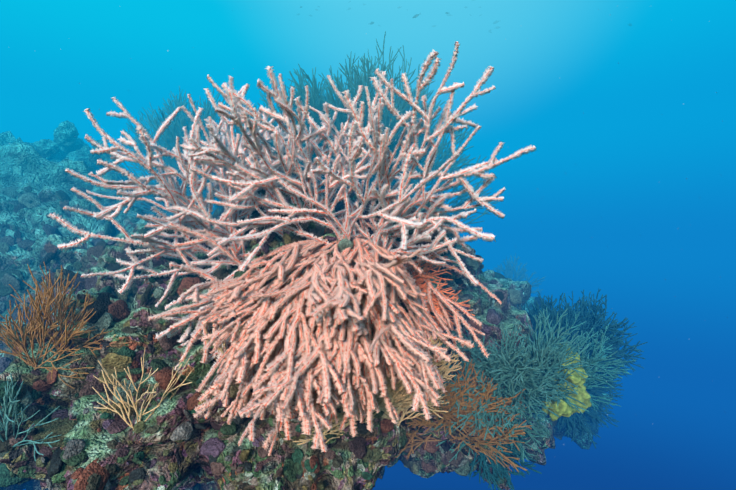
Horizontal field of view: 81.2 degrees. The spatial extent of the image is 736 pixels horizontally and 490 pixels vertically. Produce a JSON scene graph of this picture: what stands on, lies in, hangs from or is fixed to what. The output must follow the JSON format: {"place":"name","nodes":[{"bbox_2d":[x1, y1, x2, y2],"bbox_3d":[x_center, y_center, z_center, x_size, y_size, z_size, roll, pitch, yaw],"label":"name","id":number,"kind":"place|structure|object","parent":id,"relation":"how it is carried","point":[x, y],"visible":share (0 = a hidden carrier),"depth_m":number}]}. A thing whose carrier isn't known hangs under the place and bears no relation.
{"place":"outdoors","nodes":[
{"label":"outdoors","id":0,"kind":"place"},
{"bbox_2d":[0,131,174,259],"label":"reef","id":1,"kind":"object","parent":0,"point":[23,164],"visible":0.19,"depth_m":2.04},
{"bbox_2d":[34,139,60,159],"bbox_3d":[-1.770,-0.527,2.367,0.101,0.116,0.110,0,0,26],"label":"rock","id":2,"kind":"object","parent":1,"relation":"on","point":[47,149],"visible":0.94,"depth_m":2.34},
{"bbox_2d":[53,120,78,147],"bbox_3d":[-1.718,-0.629,2.447,0.147,0.156,0.108,0,0,26],"label":"rock","id":3,"kind":"object","parent":1,"relation":"on","point":[66,134],"visible":1,"depth_m":2.41},
{"bbox_2d":[58,137,88,158],"bbox_3d":[-1.725,-0.538,2.540,0.171,0.198,0.170,0,0,1],"label":"rock","id":4,"kind":"object","parent":1,"relation":"on","point":[79,144],"visible":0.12,"depth_m":2.48},
{"bbox_2d":[66,146,98,170],"bbox_3d":[-1.616,-0.469,2.439,0.157,0.187,0.143,0,0,25],"label":"rock","id":5,"kind":"object","parent":1,"relation":"on","point":[82,153],"visible":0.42,"depth_m":2.40},
{"bbox_2d":[88,140,114,168],"bbox_3d":[-1.460,-0.495,2.361,0.126,0.159,0.131,0,0,32],"label":"rock","id":6,"kind":"object","parent":1,"relation":"on","point":[93,158],"visible":0.42,"depth_m":2.32},
{"bbox_2d":[0,206,535,489],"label":"reef","id":7,"kind":"object","parent":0,"point":[167,416],"visible":0.23,"depth_m":1.35},
{"bbox_2d":[0,351,47,489],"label":"reef","id":8,"kind":"object","parent":7,"relation":"on","point":[33,484],"depth_m":1.67},
{"bbox_2d":[0,263,96,388],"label":"coral","id":9,"kind":"object","parent":7,"relation":"on","point":[10,333],"visible":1,"depth_m":1.25},
{"bbox_2d":[0,207,147,321],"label":"reef","id":10,"kind":"object","parent":7,"relation":"on","point":[40,238],"visible":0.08,"depth_m":1.86},
{"bbox_2d":[79,86,268,229],"bbox_3d":[-0.778,-0.388,2.086,1.023,0.804,0.652,0,0,12],"label":"coral","id":11,"kind":"object","parent":10,"relation":"on","point":[173,130],"visible":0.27,"depth_m":2.03},
{"bbox_2d":[92,348,194,429],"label":"coral","id":12,"kind":"object","parent":7,"relation":"on","point":[152,392],"visible":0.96,"depth_m":1.24},
{"bbox_2d":[109,175,226,307],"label":"coral","id":13,"kind":"object","parent":7,"relation":"on","point":[150,243],"visible":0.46,"depth_m":1.52},
{"bbox_2d":[155,259,255,382],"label":"coral","id":14,"kind":"object","parent":7,"relation":"attached to","point":[217,264],"visible":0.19,"depth_m":1.40},
{"bbox_2d":[148,220,263,370],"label":"coral","id":15,"kind":"object","parent":7,"relation":"attached to","point":[185,309],"visible":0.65,"depth_m":1.32},
{"bbox_2d":[47,75,366,295],"bbox_3d":[-0.528,-0.240,1.571,1.066,0.815,0.514,0,0,-27],"label":"coral","id":16,"kind":"object","parent":7,"relation":"on","point":[148,162],"visible":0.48,"depth_m":1.44},
{"bbox_2d":[159,94,260,259],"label":"coral","id":17,"kind":"object","parent":7,"relation":"on","point":[215,190],"visible":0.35,"depth_m":1.55},
{"bbox_2d":[198,237,249,269],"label":"coral","id":18,"kind":"object","parent":7,"relation":"attached to","point":[220,253],"visible":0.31,"depth_m":1.54},
{"bbox_2d":[198,324,261,359],"bbox_3d":[-0.398,0.320,1.294,0.246,0.169,0.141,0,0,1],"label":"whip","id":19,"kind":"object","parent":7,"relation":"on","point":[221,349],"visible":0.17,"depth_m":1.31},
{"bbox_2d":[0,184,557,489],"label":"reef rock","id":20,"kind":"object","parent":7,"relation":"on","point":[94,475],"visible":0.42,"depth_m":1.36},
{"bbox_2d":[0,373,59,460],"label":"coral","id":21,"kind":"object","parent":20,"relation":"on","point":[5,404],"visible":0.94,"depth_m":1.16},
{"bbox_2d":[20,265,128,357],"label":"coral","id":22,"kind":"object","parent":20,"relation":"on","point":[54,320],"visible":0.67,"depth_m":1.33},
{"bbox_2d":[188,76,410,197],"bbox_3d":[-0.307,-0.383,1.960,0.998,0.791,0.518,0,0,1],"label":"coral","id":23,"kind":"object","parent":20,"relation":"on","point":[267,105],"visible":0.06,"depth_m":1.90},
{"bbox_2d":[193,208,501,455],"bbox_3d":[-0.086,0.166,1.347,0.827,0.669,1.020,0,0,26],"label":"coral","id":24,"kind":"object","parent":20,"relation":"on","point":[310,324],"visible":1,"depth_m":1.15},
{"bbox_2d":[404,245,474,337],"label":"coral","id":25,"kind":"object","parent":20,"relation":"on","point":[420,280],"visible":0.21,"depth_m":1.56},
{"bbox_2d":[517,295,586,340],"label":"coral","id":26,"kind":"object","parent":20,"relation":"on","point":[561,311],"visible":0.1,"depth_m":2.02},
{"bbox_2d":[202,178,482,319],"bbox_3d":[-0.209,0.133,2.044,1.393,0.884,1.151,0,0,-26],"label":"reef hump","id":27,"kind":"object","parent":7,"relation":"on","point":[458,282],"visible":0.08,"depth_m":1.76},
{"bbox_2d":[232,66,384,221],"bbox_3d":[-0.192,-0.294,1.487,0.554,0.548,0.317,0,0,-15],"label":"coral","id":28,"kind":"object","parent":27,"relation":"on","point":[327,127],"visible":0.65,"depth_m":1.48},
{"bbox_2d":[166,41,535,285],"bbox_3d":[-0.112,-0.175,1.484,0.905,0.839,1.109,0,0,-43],"label":"coral","id":29,"kind":"object","parent":27,"relation":"on","point":[383,160],"visible":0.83,"depth_m":1.36},
{"bbox_2d":[310,273,400,435],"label":"coral","id":30,"kind":"object","parent":27,"relation":"attached to","point":[365,399],"visible":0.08,"depth_m":1.15},
{"bbox_2d":[354,183,457,265],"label":"coral","id":31,"kind":"object","parent":27,"relation":"on","point":[386,227],"visible":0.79,"depth_m":1.41},
{"bbox_2d":[404,231,447,316],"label":"coral","id":32,"kind":"object","parent":27,"relation":"attached to","point":[429,256],"visible":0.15,"depth_m":1.51},
{"bbox_2d":[293,368,447,444],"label":"coral","id":33,"kind":"object","parent":7,"relation":"on","point":[382,407],"visible":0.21,"depth_m":1.38},
{"bbox_2d":[260,31,499,238],"bbox_3d":[0.073,-0.412,1.875,1.069,0.962,0.724,0,0,1],"label":"coral","id":34,"kind":"object","parent":7,"relation":"on","point":[364,80],"visible":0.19,"depth_m":1.83},
{"bbox_2d":[338,308,464,426],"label":"coral","id":35,"kind":"object","parent":7,"relation":"attached to","point":[448,369],"visible":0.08,"depth_m":1.42},
{"bbox_2d":[387,395,554,489],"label":"rock","id":36,"kind":"object","parent":7,"relation":"on","point":[435,459],"visible":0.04,"depth_m":1.75},
{"bbox_2d":[396,359,531,471],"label":"coral","id":37,"kind":"object","parent":36,"relation":"on","point":[494,440],"visible":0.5,"depth_m":1.55},
{"bbox_2d":[443,371,503,450],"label":"coral","id":38,"kind":"object","parent":36,"relation":"on","point":[455,419],"visible":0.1,"depth_m":1.60},
{"bbox_2d":[432,307,598,467],"bbox_3d":[0.586,0.537,1.653,0.705,0.577,0.417,0,0,-15],"label":"coral","id":39,"kind":"object","parent":36,"relation":"on","point":[504,363],"visible":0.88,"depth_m":1.57},
{"bbox_2d":[557,389,615,448],"bbox_3d":[1.025,0.793,2.032,0.304,0.264,0.199,0,0,-38],"label":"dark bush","id":40,"kind":"object","parent":36,"relation":"on","point":[581,422],"visible":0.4,"depth_m":2.00},
{"bbox_2d":[571,342,623,426],"bbox_3d":[1.081,0.648,2.053,0.248,0.433,0.282,0,0,45],"label":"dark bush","id":41,"kind":"object","parent":40,"relation":"on","point":[600,389],"visible":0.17,"depth_m":2.01},
{"bbox_2d":[521,296,630,388],"bbox_3d":[0.994,0.468,2.079,0.466,0.445,0.465,0,0,43],"label":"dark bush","id":42,"kind":"object","parent":41,"relation":"on","point":[580,318],"visible":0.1,"depth_m":1.98},
{"bbox_2d":[465,438,510,487],"bbox_3d":[0.468,0.825,1.644,0.209,0.191,0.127,0,0,-15],"label":"bush","id":43,"kind":"object","parent":7,"relation":"attached to","point":[478,458],"visible":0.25,"depth_m":1.63},
{"bbox_2d":[468,400,541,489],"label":"coral","id":44,"kind":"object","parent":7,"relation":"attached to","point":[489,475],"visible":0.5,"depth_m":1.60},
{"bbox_2d":[552,390,611,449],"bbox_3d":[0.937,0.798,2.558,0.911,0.640,0.854,0,0,1],"label":"reef tip","id":45,"kind":"object","parent":7,"relation":"on","point":[582,443],"depth_m":2.26},
{"bbox_2d":[517,280,540,311],"bbox_3d":[0.787,0.496,2.592,0.551,0.610,0.676,0,0,1],"label":"reef mound","id":46,"kind":"object","parent":45,"relation":"on","point":[530,300],"depth_m":2.52},
{"bbox_2d":[486,253,545,296],"bbox_3d":[0.995,0.243,2.979,0.452,0.377,0.299,0,0,1],"label":"teal bush","id":47,"kind":"object","parent":46,"relation":"on","point":[508,273],"visible":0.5,"depth_m":2.94},
{"bbox_2d":[505,289,647,425],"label":"coral","id":48,"kind":"object","parent":46,"relation":"attached to","point":[592,319],"depth_m":1.86},
{"bbox_2d":[541,395,575,420],"bbox_3d":[0.760,0.647,1.723,0.133,0.116,0.105,0,0,43],"label":"yellow sponge","id":49,"kind":"object","parent":48,"relation":"attached to","point":[563,408],"visible":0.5,"depth_m":1.68},
{"bbox_2d":[548,378,591,412],"bbox_3d":[0.821,0.584,1.744,0.178,0.204,0.127,0,0,1],"label":"yellow sponge","id":50,"kind":"object","parent":48,"relation":"attached to","point":[583,396],"visible":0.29,"depth_m":1.70},
{"bbox_2d":[557,352,587,389],"bbox_3d":[0.799,0.497,1.692,0.120,0.145,0.127,0,0,1],"label":"yellow sponge","id":51,"kind":"object","parent":50,"relation":"on","point":[576,378],"visible":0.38,"depth_m":1.66},
{"bbox_2d":[578,383,619,434],"bbox_3d":[1.217,0.864,2.250,0.237,0.289,0.168,0,0,-29],"label":"dark bush","id":52,"kind":"object","parent":45,"relation":"on","point":[603,417],"visible":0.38,"depth_m":2.23},
{"bbox_2d":[607,346,637,392],"bbox_3d":[1.186,0.564,2.276,0.434,0.441,0.275,0,0,-15],"label":"dark bush","id":53,"kind":"object","parent":45,"relation":"on","point":[625,370],"visible":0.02,"depth_m":2.23},
{"bbox_2d":[0,0,735,489],"label":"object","id":54,"kind":"structure","parent":0,"point":[627,200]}
]}

